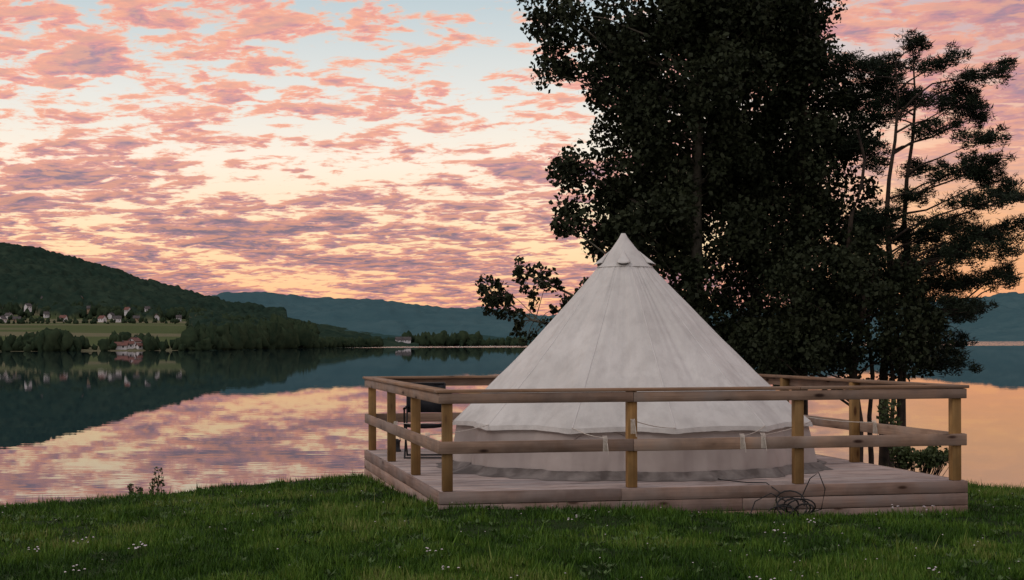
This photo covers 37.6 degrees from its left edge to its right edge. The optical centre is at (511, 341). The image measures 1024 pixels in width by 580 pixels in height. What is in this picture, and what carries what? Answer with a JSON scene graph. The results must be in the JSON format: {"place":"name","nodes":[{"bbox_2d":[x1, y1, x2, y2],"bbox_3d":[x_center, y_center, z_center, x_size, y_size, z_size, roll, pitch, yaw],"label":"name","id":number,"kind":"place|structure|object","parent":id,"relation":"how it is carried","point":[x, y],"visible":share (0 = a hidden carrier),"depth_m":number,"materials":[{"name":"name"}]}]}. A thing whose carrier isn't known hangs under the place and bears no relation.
{"place":"outdoors","nodes":[
{"label":"outdoors","id":0,"kind":"place"},
{"bbox_2d":[0,242,418,350],"bbox_3d":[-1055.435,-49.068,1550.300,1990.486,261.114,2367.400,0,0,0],"label":"forested hill","id":1,"kind":"structure","parent":0,"point":[35,274],"depth_m":1320.93,"materials":[{"name":"green plant"}]},
{"bbox_2d":[24,304,31,311],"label":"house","id":2,"kind":"structure","parent":1,"relation":"on","point":[26,307],"depth_m":1197.16,"materials":[{"name":"white paint"}]},
{"bbox_2d":[98,316,106,321],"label":"walls","id":3,"kind":"structure","parent":1,"relation":"on","point":[102,320],"depth_m":1130.18,"materials":[{"name":"white paint"}]},
{"bbox_2d":[114,340,128,349],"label":"farmhouse","id":4,"kind":"object","parent":1,"relation":"on","point":[122,345],"visible":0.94,"depth_m":591.74,"materials":[{"name":"white wood"}]},
{"bbox_2d":[124,339,134,348],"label":"farmhouse","id":5,"kind":"object","parent":1,"relation":"on","point":[131,344],"visible":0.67,"depth_m":599.26,"materials":[{"name":"white wood"}]},
{"bbox_2d":[127,336,141,347],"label":"farmhouse","id":6,"kind":"object","parent":1,"relation":"on","point":[136,339],"visible":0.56,"depth_m":605.61,"materials":[{"name":"red wood"}]},
{"bbox_2d":[135,341,142,348],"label":"farmhouse","id":7,"kind":"object","parent":1,"relation":"on","point":[139,345],"visible":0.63,"depth_m":597.04,"materials":[{"name":"white wood"}]},
{"bbox_2d":[0,299,526,351],"bbox_3d":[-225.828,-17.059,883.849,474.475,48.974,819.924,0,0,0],"label":"distant trees","id":8,"kind":"object","parent":1,"relation":"on","point":[277,332],"visible":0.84,"depth_m":719.26,"materials":[{"name":"green plant"}]},
{"bbox_2d":[345,330,534,345],"bbox_3d":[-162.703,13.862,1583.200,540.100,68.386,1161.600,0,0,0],"label":"lakeside hills","id":9,"kind":"structure","parent":0,"point":[383,336],"depth_m":1301.36,"materials":[{"name":"green plant"}]},
{"bbox_2d":[0,341,1023,504],"bbox_3d":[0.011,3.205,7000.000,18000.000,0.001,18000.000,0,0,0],"label":"lake","id":10,"kind":"structure","parent":0,"point":[76,424],"depth_m":67.23,"materials":[{"name":"liquid"}]},
{"bbox_2d":[0,471,1023,579],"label":"lawn","id":11,"kind":"structure","parent":0,"point":[555,525],"depth_m":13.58,"materials":[{"name":"plant"}]},
{"bbox_2d":[127,483,135,494],"bbox_3d":[-4.824,1.907,19.022,0.120,0.232,0.080,0,0,0],"label":"weed plant","id":12,"kind":"object","parent":11,"relation":"on","point":[130,488],"visible":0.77,"depth_m":19.02,"materials":[{"name":"green plant"}]},
{"bbox_2d":[135,486,142,493],"bbox_3d":[-4.736,1.930,19.099,0.120,0.180,0.076,0,0,0],"label":"weed plant","id":13,"kind":"object","parent":11,"relation":"on","point":[139,489],"visible":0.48,"depth_m":19.10,"materials":[{"name":"green plant"}]},
{"bbox_2d":[148,477,158,492],"bbox_3d":[-4.584,1.876,19.201,0.131,0.274,0.076,0,0,0],"label":"weed plant","id":14,"kind":"object","parent":11,"relation":"on","point":[151,484],"visible":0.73,"depth_m":19.20,"materials":[{"name":"green plant"}]},
{"bbox_2d":[153,467,164,492],"bbox_3d":[-4.528,1.808,19.263,0.162,0.399,0.075,0,0,0],"label":"weed plant","id":15,"kind":"object","parent":11,"relation":"on","point":[160,483],"visible":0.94,"depth_m":19.26,"materials":[{"name":"green plant"}]},
{"bbox_2d":[2,490,1019,579],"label":"wildflowers","id":16,"kind":"object","parent":11,"relation":"on","point":[517,575],"visible":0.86,"depth_m":11.90,"materials":[{"name":"white plant"}]},
{"bbox_2d":[475,0,784,366],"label":"aspen tree","id":17,"kind":"object","parent":11,"relation":"on","point":[664,197],"visible":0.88,"depth_m":24.34,"materials":[{"name":"green plant"}]},
{"bbox_2d":[364,449,967,515],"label":"wooden deck","id":18,"kind":"structure","parent":11,"relation":"on","point":[872,487],"depth_m":15.24,"materials":[{"name":"brown wood"}]},
{"bbox_2d":[396,437,400,451],"bbox_3d":[-1.524,1.349,19.874,0.116,0.224,0.120,0,0,0],"label":"lantern","id":19,"kind":"object","parent":18,"relation":"on","point":[398,449],"visible":0.48,"depth_m":19.83,"materials":[{"name":"black metal"}]},
{"bbox_2d":[403,382,445,458],"bbox_3d":[-1.097,0.997,18.931,0.514,0.940,0.622,0,0,0],"label":"folding camp chair","id":20,"kind":"object","parent":18,"relation":"on","point":[426,406],"visible":0.45,"depth_m":19.16,"materials":[{"name":"black fabric"}]},
{"bbox_2d":[394,233,877,480],"bbox_3d":[1.425,0.086,17.439,5.630,2.721,5.375,0,0,0],"label":"bell tent","id":21,"kind":"object","parent":18,"relation":"on","point":[627,316],"visible":0.84,"depth_m":16.45,"materials":[{"name":"fabric"}]},
{"bbox_2d":[363,374,968,491],"bbox_3d":[1.353,0.956,17.850,5.544,0.986,6.095,0,0,-13],"label":"wooden railing","id":22,"kind":"object","parent":18,"relation":"on","point":[797,391],"visible":0.74,"depth_m":15.18,"materials":[{"name":"brown wood"}]},
{"bbox_2d":[718,472,825,517],"bbox_3d":[2.497,1.532,15.429,0.720,0.440,1.434,0,0,-28],"label":"garden hose","id":23,"kind":"object","parent":11,"relation":"on","point":[805,502],"visible":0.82,"depth_m":14.98,"materials":[{"name":"black rubber"}]},
{"bbox_2d":[688,0,901,414],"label":"alder tree","id":24,"kind":"object","parent":11,"relation":"on","point":[798,46],"visible":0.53,"depth_m":25.11,"materials":[{"name":"green plant"}]},
{"bbox_2d":[720,129,955,461],"bbox_3d":[5.238,-0.583,24.260,3.764,5.678,2.768,0,0,0],"label":"alder tree","id":25,"kind":"object","parent":11,"relation":"on","point":[821,352],"visible":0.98,"depth_m":23.82,"materials":[{"name":"green plant"}]},
{"bbox_2d":[867,254,903,467],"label":"birch saplings","id":26,"kind":"object","parent":11,"relation":"on","point":[869,419],"visible":0.29,"depth_m":24.38,"materials":[{"name":"plant"}]},
{"bbox_2d":[876,399,948,475],"bbox_3d":[5.861,1.424,21.702,1.203,1.380,0.829,0,0,0],"label":"shrub","id":27,"kind":"object","parent":11,"relation":"on","point":[930,458],"visible":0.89,"depth_m":21.59,"materials":[{"name":"green plant"}]},
{"bbox_2d":[825,28,1023,466],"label":"pine tree","id":28,"kind":"object","parent":11,"relation":"on","point":[1000,238],"visible":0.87,"depth_m":24.64,"materials":[{"name":"green plant"}]},
{"bbox_2d":[834,50,1023,469],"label":"pine tree","id":29,"kind":"object","parent":11,"relation":"on","point":[984,138],"visible":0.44,"depth_m":24.97,"materials":[{"name":"green plant"}]},
{"bbox_2d":[0,0,1023,315],"label":"sky","id":30,"kind":"structure","parent":0,"point":[387,150],"materials":[{"name":"pink"}]},
{"bbox_2d":[212,291,1023,341],"bbox_3d":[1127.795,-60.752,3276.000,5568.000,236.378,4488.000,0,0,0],"label":"distant hills","id":31,"kind":"structure","parent":0,"point":[1004,321],"depth_m":2590.10,"materials":[{"name":"green plant"}]}
]}

